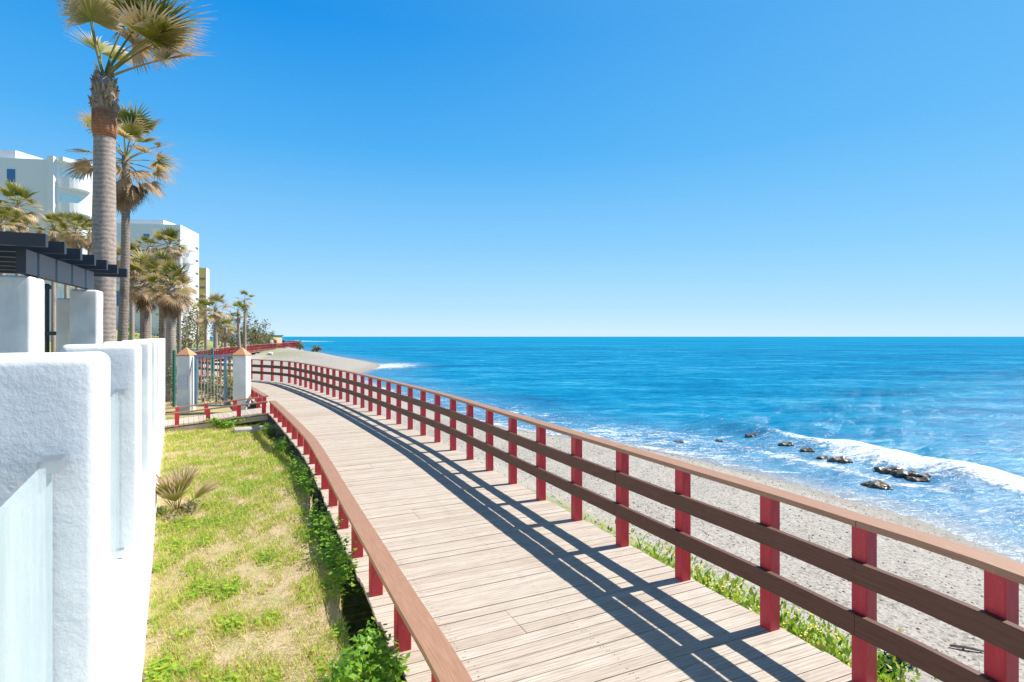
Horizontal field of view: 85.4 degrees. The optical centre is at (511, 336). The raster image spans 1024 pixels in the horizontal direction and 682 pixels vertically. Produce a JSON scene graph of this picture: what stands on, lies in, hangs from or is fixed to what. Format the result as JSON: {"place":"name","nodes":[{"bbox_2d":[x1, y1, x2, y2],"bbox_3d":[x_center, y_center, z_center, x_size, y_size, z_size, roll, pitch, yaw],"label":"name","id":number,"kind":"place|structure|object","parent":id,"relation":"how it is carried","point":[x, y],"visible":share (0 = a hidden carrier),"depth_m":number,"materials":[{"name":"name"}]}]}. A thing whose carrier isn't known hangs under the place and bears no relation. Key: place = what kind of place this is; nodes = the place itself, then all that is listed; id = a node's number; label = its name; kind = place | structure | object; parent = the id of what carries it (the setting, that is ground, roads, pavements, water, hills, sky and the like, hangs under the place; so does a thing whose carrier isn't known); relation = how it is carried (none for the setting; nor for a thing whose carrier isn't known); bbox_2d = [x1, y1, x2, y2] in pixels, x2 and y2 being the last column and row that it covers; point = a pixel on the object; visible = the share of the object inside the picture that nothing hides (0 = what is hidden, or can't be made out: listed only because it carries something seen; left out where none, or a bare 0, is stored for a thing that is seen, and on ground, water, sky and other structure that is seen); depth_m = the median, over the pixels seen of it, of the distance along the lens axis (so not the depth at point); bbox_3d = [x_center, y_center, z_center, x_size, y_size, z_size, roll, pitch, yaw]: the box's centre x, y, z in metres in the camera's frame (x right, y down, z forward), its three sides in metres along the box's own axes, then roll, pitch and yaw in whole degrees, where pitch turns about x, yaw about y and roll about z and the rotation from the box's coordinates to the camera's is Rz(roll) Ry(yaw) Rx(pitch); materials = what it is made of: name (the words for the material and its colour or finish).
{"place":"outdoors","nodes":[
{"label":"outdoors","id":0,"kind":"place"},
{"bbox_2d":[44,329,277,360],"bbox_3d":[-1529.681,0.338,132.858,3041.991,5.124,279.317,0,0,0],"label":"hillside","id":1,"kind":"structure","parent":0,"point":[193,344],"depth_m":106.54,"materials":[{"name":"green plant"}]},
{"bbox_2d":[0,204,29,274],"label":"fan palm","id":2,"kind":"object","parent":1,"relation":"on","point":[6,211],"visible":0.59,"depth_m":29.96,"materials":[{"name":"green plant"}]},
{"bbox_2d":[0,179,47,275],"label":"fan palm","id":3,"kind":"object","parent":1,"relation":"on","point":[12,190],"visible":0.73,"depth_m":33.90,"materials":[{"name":"green plant"}]},
{"bbox_2d":[13,212,41,275],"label":"fan palm","id":4,"kind":"object","parent":1,"relation":"on","point":[26,230],"visible":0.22,"depth_m":39.89,"materials":[{"name":"green plant"}]},
{"bbox_2d":[0,150,92,341],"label":"apartment block","id":5,"kind":"structure","parent":1,"relation":"on","point":[52,184],"depth_m":69.81,"materials":[{"name":"white paint"}]},
{"bbox_2d":[7,169,14,181],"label":"window","id":6,"kind":"structure","parent":5,"relation":"in","point":[10,172],"depth_m":69.24,"materials":[{"name":"blue glass"}]},
{"bbox_2d":[61,168,81,179],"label":"window","id":7,"kind":"structure","parent":5,"relation":"in","point":[65,173],"depth_m":71.24,"materials":[{"name":"blue glass"}]},
{"bbox_2d":[61,193,81,203],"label":"window","id":8,"kind":"structure","parent":5,"relation":"in","point":[64,197],"depth_m":71.47,"materials":[{"name":"blue glass"}]},
{"bbox_2d":[32,209,73,351],"bbox_3d":[-31.360,-3.147,38.011,2.279,11.202,2.525,0,0,41],"label":"fan palm","id":9,"kind":"object","parent":1,"relation":"on","point":[53,217],"visible":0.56,"depth_m":37.89,"materials":[{"name":"green plant"}]},
{"bbox_2d":[46,209,84,297],"bbox_3d":[-32.086,-3.402,40.026,2.803,11.669,2.691,0,0,0],"label":"fan palm","id":10,"kind":"object","parent":1,"relation":"on","point":[66,214],"visible":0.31,"depth_m":39.87,"materials":[{"name":"green plant"}]},
{"bbox_2d":[52,209,91,288],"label":"fan palm","id":11,"kind":"object","parent":1,"relation":"on","point":[74,241],"visible":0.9,"depth_m":36.86,"materials":[{"name":"green plant"}]},
{"bbox_2d":[74,216,91,254],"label":"fan palm","id":12,"kind":"object","parent":1,"relation":"on","point":[88,247],"visible":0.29,"depth_m":40.89,"materials":[{"name":"green plant"}]},
{"bbox_2d":[116,240,151,339],"bbox_3d":[-19.110,-1.238,27.982,2.206,7.457,2.181,0,0,0],"label":"fan palm","id":13,"kind":"object","parent":1,"relation":"on","point":[134,247],"visible":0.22,"depth_m":27.91,"materials":[{"name":"green plant"}]},
{"bbox_2d":[116,219,198,339],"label":"apartment tower","id":14,"kind":"structure","parent":1,"relation":"on","point":[138,228],"depth_m":119.89,"materials":[{"name":"white paint"}]},
{"bbox_2d":[139,248,193,367],"bbox_3d":[-15.688,-0.767,24.983,2.407,6.526,2.311,0,0,0],"label":"fan palm","id":15,"kind":"object","parent":1,"relation":"on","point":[162,321],"visible":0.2,"depth_m":24.83,"materials":[{"name":"green plant"}]},
{"bbox_2d":[148,225,189,262],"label":"fan palm","id":16,"kind":"object","parent":1,"relation":"on","point":[170,234],"visible":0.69,"depth_m":33.84,"materials":[{"name":"green plant"}]},
{"bbox_2d":[155,300,202,349],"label":"shrub","id":17,"kind":"object","parent":1,"relation":"on","point":[184,338],"visible":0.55,"depth_m":60.27,"materials":[{"name":"green plant"}]},
{"bbox_2d":[181,308,208,348],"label":"shrub","id":18,"kind":"object","parent":1,"relation":"on","point":[190,327],"visible":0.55,"depth_m":75.19,"materials":[{"name":"green plant"}]},
{"bbox_2d":[188,302,204,345],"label":"fan palm","id":19,"kind":"object","parent":1,"relation":"on","point":[198,321],"visible":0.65,"depth_m":59.91,"materials":[{"name":"green plant"}]},
{"bbox_2d":[199,267,208,340],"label":"ochre block","id":20,"kind":"structure","parent":1,"relation":"on","point":[204,280],"depth_m":190.72,"materials":[{"name":"yellow"}]},
{"bbox_2d":[199,290,230,348],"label":"fan palm","id":21,"kind":"object","parent":1,"relation":"on","point":[213,297],"visible":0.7,"depth_m":69.77,"materials":[{"name":"green plant"}]},
{"bbox_2d":[208,308,236,349],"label":"shrub","id":22,"kind":"object","parent":1,"relation":"on","point":[222,342],"visible":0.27,"depth_m":79.75,"materials":[{"name":"green plant"}]},
{"bbox_2d":[211,311,251,348],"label":"shrub","id":23,"kind":"object","parent":1,"relation":"on","point":[230,340],"visible":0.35,"depth_m":84.92,"materials":[{"name":"green plant"}]},
{"bbox_2d":[233,321,251,345],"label":"shrub","id":24,"kind":"object","parent":1,"relation":"on","point":[247,338],"visible":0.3,"depth_m":91.92,"materials":[{"name":"green plant"}]},
{"bbox_2d":[230,308,266,346],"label":"shrub","id":25,"kind":"object","parent":1,"relation":"on","point":[255,334],"visible":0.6,"depth_m":95.11,"materials":[{"name":"green plant"}]},
{"bbox_2d":[247,319,274,346],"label":"shrub","id":26,"kind":"object","parent":1,"relation":"on","point":[267,339],"visible":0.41,"depth_m":105.59,"materials":[{"name":"green plant"}]},
{"bbox_2d":[257,335,283,345],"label":"beach house","id":27,"kind":"structure","parent":1,"relation":"on","point":[278,338],"depth_m":126.77,"materials":[{"name":"beige paint"}]},
{"bbox_2d":[176,347,251,412],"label":"garden gate","id":28,"kind":"structure","parent":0,"point":[187,376],"depth_m":17.75,"materials":[{"name":"white paint"}]},
{"bbox_2d":[142,393,370,681],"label":"lawn","id":29,"kind":"structure","parent":0,"point":[227,649],"depth_m":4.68,"materials":[{"name":"plant"}]},
{"bbox_2d":[44,284,51,351],"bbox_3d":[-8.798,0.450,10.500,0.129,2.900,0.129,0,0,-22],"label":"garden lamp","id":30,"kind":"object","parent":29,"relation":"on","point":[47,287],"visible":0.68,"depth_m":10.48,"materials":[{"name":"black metal"}]},
{"bbox_2d":[44,331,55,334],"bbox_3d":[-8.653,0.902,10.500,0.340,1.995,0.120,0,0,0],"label":"floodlight","id":31,"kind":"object","parent":30,"relation":"attached to","point":[49,332],"visible":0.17,"depth_m":10.44,"materials":[{"name":"grey paint"}]},
{"bbox_2d":[0,231,127,352],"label":"pergola","id":32,"kind":"object","parent":29,"relation":"on","point":[36,258],"visible":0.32,"depth_m":6.61,"materials":[{"name":"grey paint"}]},
{"bbox_2d":[0,338,164,681],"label":"garden wall","id":33,"kind":"structure","parent":29,"relation":"on","point":[81,434],"depth_m":1.42,"materials":[{"name":"white paint"}]},
{"bbox_2d":[63,97,183,340],"bbox_3d":[-11.894,-2.644,17.025,3.159,9.105,2.893,0,0,0],"label":"fan palm","id":34,"kind":"object","parent":29,"relation":"on","point":[132,125],"visible":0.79,"depth_m":16.90,"materials":[{"name":"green plant"}]},
{"bbox_2d":[54,0,215,341],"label":"fan palm","id":35,"kind":"object","parent":29,"relation":"on","point":[157,27],"visible":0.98,"depth_m":10.66,"materials":[{"name":"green plant"}]},
{"bbox_2d":[116,248,168,338],"bbox_3d":[-15.298,-0.637,22.936,2.614,6.245,2.368,0,0,0],"label":"fan palm","id":36,"kind":"object","parent":29,"relation":"on","point":[140,262],"visible":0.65,"depth_m":22.84,"materials":[{"name":"green plant"}]},
{"bbox_2d":[138,259,198,401],"bbox_3d":[-12.926,-0.288,20.990,2.058,5.549,2.101,0,0,0],"label":"fan palm","id":37,"kind":"object","parent":29,"relation":"on","point":[173,303],"visible":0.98,"depth_m":20.84,"materials":[{"name":"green plant"}]},
{"bbox_2d":[165,358,176,405],"bbox_3d":[-12.028,1.517,19.561,1.326,1.945,1.229,0,0,0],"label":"shrub","id":38,"kind":"object","parent":29,"relation":"on","point":[169,379],"visible":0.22,"depth_m":19.22,"materials":[{"name":"green plant"}]},
{"bbox_2d":[155,463,224,524],"bbox_3d":[-4.054,1.856,6.714,0.940,0.668,0.978,0,0,0],"label":"dwarf palm","id":39,"kind":"object","parent":29,"relation":"on","point":[174,487],"visible":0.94,"depth_m":6.67,"materials":[{"name":"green plant"}]},
{"bbox_2d":[172,345,213,406],"bbox_3d":[-12.068,1.418,20.986,0.221,2.136,4.172,0,0,-12],"label":"wire fence","id":40,"kind":"object","parent":29,"relation":"on","point":[174,362],"visible":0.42,"depth_m":19.02,"materials":[{"name":"green metal"}]},
{"bbox_2d":[198,372,215,401],"bbox_3d":[-11.450,1.828,20.394,0.900,1.322,0.985,0,0,0],"label":"shrub","id":41,"kind":"object","parent":29,"relation":"on","point":[199,378],"visible":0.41,"depth_m":20.51,"materials":[{"name":"green plant"}]},
{"bbox_2d":[164,396,267,431],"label":"side ramp","id":42,"kind":"structure","parent":29,"relation":"on","point":[237,412],"depth_m":15.08,"materials":[{"name":"red paint"}]},
{"bbox_2d":[202,380,232,404],"bbox_3d":[-10.695,2.025,20.104,1.143,0.956,0.714,0,0,0],"label":"shrub","id":43,"kind":"object","parent":29,"relation":"on","point":[211,387],"visible":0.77,"depth_m":20.00,"materials":[{"name":"green plant"}]},
{"bbox_2d":[211,357,232,397],"bbox_3d":[-11.174,1.662,22.031,1.254,1.920,1.129,0,0,0],"label":"shrub","id":44,"kind":"object","parent":29,"relation":"on","point":[223,379],"visible":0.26,"depth_m":21.94,"materials":[{"name":"green plant"}]},
{"bbox_2d":[203,416,244,427],"bbox_3d":[-7.658,2.302,14.734,0.915,0.392,0.626,0,0,0],"label":"weed clump","id":45,"kind":"object","parent":29,"relation":"on","point":[220,423],"visible":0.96,"depth_m":14.63,"materials":[{"name":"green plant"}]},
{"bbox_2d":[233,424,284,434],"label":"concrete slab","id":46,"kind":"structure","parent":29,"relation":"on","point":[277,430],"depth_m":14.22,"materials":[{"name":"grey concrete"}]},
{"bbox_2d":[257,420,394,678],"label":"gap weeds","id":47,"kind":"object","parent":29,"relation":"on","point":[333,561],"visible":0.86,"depth_m":5.57,"materials":[{"name":"green plant"}]},
{"bbox_2d":[318,616,410,681],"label":"weed clump","id":48,"kind":"object","parent":29,"relation":"on","point":[344,668],"visible":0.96,"depth_m":3.36,"materials":[{"name":"green plant"}]},
{"bbox_2d":[0,0,1023,336],"label":"sky","id":49,"kind":"structure","parent":0,"point":[356,168],"materials":[{"name":"blue"}]},
{"bbox_2d":[176,344,852,681],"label":"boardwalk","id":50,"kind":"structure","parent":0,"point":[508,582],"depth_m":4.71,"materials":[{"name":"brown wood"}]},
{"bbox_2d":[176,345,286,403],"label":"kerb rail","id":51,"kind":"object","parent":50,"relation":"on","point":[255,392],"visible":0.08,"depth_m":18.40,"materials":[{"name":"red paint"}]},
{"bbox_2d":[269,401,472,681],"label":"kerb rail","id":52,"kind":"object","parent":50,"relation":"on","point":[413,618],"visible":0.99,"depth_m":4.29,"materials":[{"name":"red paint"}]},
{"bbox_2d":[193,340,1023,681],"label":"seaside railing","id":53,"kind":"object","parent":50,"relation":"on","point":[995,626],"visible":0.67,"depth_m":3.97,"materials":[{"name":"red paint"}]},
{"bbox_2d":[199,339,1023,681],"bbox_3d":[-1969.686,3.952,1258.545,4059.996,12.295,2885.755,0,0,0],"label":"beach","id":54,"kind":"structure","parent":0,"point":[357,609],"depth_m":8.68,"materials":[{"name":"beige sand"}]},
{"bbox_2d":[134,235,161,337],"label":"fan palm","id":55,"kind":"object","parent":54,"relation":"on","point":[145,240],"visible":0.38,"depth_m":37.90,"materials":[{"name":"green plant"}]},
{"bbox_2d":[128,317,176,347],"bbox_3d":[-25.678,0.268,39.769,3.258,5.125,3.892,0,0,0],"label":"shrub","id":56,"kind":"object","parent":54,"relation":"on","point":[152,330],"visible":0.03,"depth_m":39.55,"materials":[{"name":"green plant"}]},
{"bbox_2d":[176,271,198,352],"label":"fan palm","id":57,"kind":"object","parent":54,"relation":"on","point":[179,333],"visible":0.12,"depth_m":29.92,"materials":[{"name":"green plant"}]},
{"bbox_2d":[192,299,220,354],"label":"fan palm","id":58,"kind":"object","parent":54,"relation":"on","point":[205,315],"visible":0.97,"depth_m":54.90,"materials":[{"name":"green plant"}]},
{"bbox_2d":[214,316,236,346],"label":"fan palm","id":59,"kind":"object","parent":54,"relation":"on","point":[224,335],"visible":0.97,"depth_m":65.86,"materials":[{"name":"green plant"}]},
{"bbox_2d":[228,299,247,349],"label":"fan palm","id":60,"kind":"object","parent":54,"relation":"on","point":[238,314],"visible":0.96,"depth_m":59.90,"materials":[{"name":"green plant"}]},
{"bbox_2d":[234,289,255,349],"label":"fan palm","id":61,"kind":"object","parent":54,"relation":"on","point":[244,320],"visible":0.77,"depth_m":61.89,"materials":[{"name":"green plant"}]},
{"bbox_2d":[296,339,305,349],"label":"shrub","id":62,"kind":"object","parent":54,"relation":"on","point":[300,345],"visible":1,"depth_m":107.77,"materials":[{"name":"green plant"}]},
{"bbox_2d":[311,345,322,351],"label":"shrub","id":63,"kind":"object","parent":54,"relation":"on","point":[315,349],"visible":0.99,"depth_m":91.99,"materials":[{"name":"green plant"}]},
{"bbox_2d":[382,411,1023,680],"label":"pebbles","id":64,"kind":"object","parent":54,"relation":"on","point":[836,600],"visible":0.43,"depth_m":8.77,"materials":[{"name":"beige gravel"}]},
{"bbox_2d":[631,532,844,654],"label":"verge flowers","id":65,"kind":"object","parent":54,"relation":"on","point":[758,606],"visible":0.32,"depth_m":4.33,"materials":[{"name":"yellow plant"}]},
{"bbox_2d":[877,647,915,680],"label":"leafy plant","id":66,"kind":"object","parent":54,"relation":"on","point":[910,667],"visible":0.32,"depth_m":4.23,"materials":[{"name":"green plant"}]},
{"bbox_2d":[950,644,983,651],"bbox_3d":[4.458,3.049,5.439,0.271,0.039,0.029,0,0,20],"label":"driftwood","id":67,"kind":"object","parent":54,"relation":"on","point":[966,647],"visible":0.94,"depth_m":5.43,"materials":[{"name":"grey wood"}]},
{"bbox_2d":[209,337,1023,563],"bbox_3d":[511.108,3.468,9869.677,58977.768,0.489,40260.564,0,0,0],"label":"sea","id":68,"kind":"structure","parent":0,"point":[947,413],"depth_m":31.35,"materials":[{"name":"liquid"}]},
{"bbox_2d":[745,433,757,437],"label":"surf rock","id":69,"kind":"object","parent":68,"relation":"in","point":[751,435],"visible":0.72,"depth_m":19.55,"materials":[{"name":"grey stone"}]},
{"bbox_2d":[777,442,793,445],"bbox_3d":[8.841,3.490,17.892,0.476,0.172,0.344,0,0,34],"label":"surf rock","id":70,"kind":"object","parent":68,"relation":"in","point":[786,444],"visible":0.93,"depth_m":17.82,"materials":[{"name":"grey stone"}]},
{"bbox_2d":[800,448,814,452],"bbox_3d":[9.067,3.507,17.017,0.417,0.194,0.313,0,0,31],"label":"surf rock","id":71,"kind":"object","parent":68,"relation":"in","point":[811,450],"visible":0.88,"depth_m":16.96,"materials":[{"name":"grey stone"}]},
{"bbox_2d":[816,456,828,458],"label":"surf rock","id":72,"kind":"object","parent":68,"relation":"on","point":[822,457],"visible":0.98,"depth_m":16.10,"materials":[{"name":"grey stone"}]},
{"bbox_2d":[827,456,845,461],"bbox_3d":[9.216,3.512,15.738,0.530,0.214,0.358,0,0,18],"label":"surf rock","id":73,"kind":"object","parent":68,"relation":"in","point":[834,459],"visible":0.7,"depth_m":15.68,"materials":[{"name":"grey stone"}]},
{"bbox_2d":[838,459,852,462],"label":"surf rock","id":74,"kind":"object","parent":68,"relation":"on","point":[845,461],"visible":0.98,"depth_m":15.45,"materials":[{"name":"grey stone"}]},
{"bbox_2d":[866,480,888,488],"bbox_3d":[8.747,3.576,13.330,0.546,0.205,0.380,0,0,0],"label":"surf rock","id":75,"kind":"object","parent":68,"relation":"in","point":[875,484],"visible":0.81,"depth_m":13.26,"materials":[{"name":"grey stone"}]},
{"bbox_2d":[879,484,892,489],"bbox_3d":[8.856,3.587,13.165,0.322,0.146,0.239,0,0,15],"label":"surf rock","id":76,"kind":"object","parent":68,"relation":"in","point":[889,487],"visible":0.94,"depth_m":13.11,"materials":[{"name":"grey stone"}]},
{"bbox_2d":[874,466,902,473],"bbox_3d":[9.987,3.556,14.696,0.659,0.257,0.380,0,0,14],"label":"surf rock","id":77,"kind":"object","parent":68,"relation":"in","point":[883,470],"visible":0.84,"depth_m":14.60,"materials":[{"name":"grey stone"}]},
{"bbox_2d":[893,470,918,476],"bbox_3d":[10.170,3.554,14.292,0.536,0.196,0.372,0,0,16],"label":"surf rock","id":78,"kind":"object","parent":68,"relation":"in","point":[902,473],"visible":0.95,"depth_m":14.22,"materials":[{"name":"grey stone"}]},
{"bbox_2d":[904,476,930,481],"bbox_3d":[10.213,3.615,13.963,0.524,0.197,0.332,0,0,26],"label":"surf rock","id":79,"kind":"object","parent":68,"relation":"in","point":[921,479],"visible":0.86,"depth_m":13.89,"materials":[{"name":"grey stone"}]},
{"bbox_2d":[919,473,931,476],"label":"surf rock","id":80,"kind":"object","parent":68,"relation":"in","point":[926,475],"visible":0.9,"depth_m":14.09,"materials":[{"name":"grey stone"}]},
{"bbox_2d":[584,511,936,681],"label":"verge grass","id":81,"kind":"structure","parent":0,"point":[815,635],"depth_m":4.64,"materials":[{"name":"green plant"}]}
]}

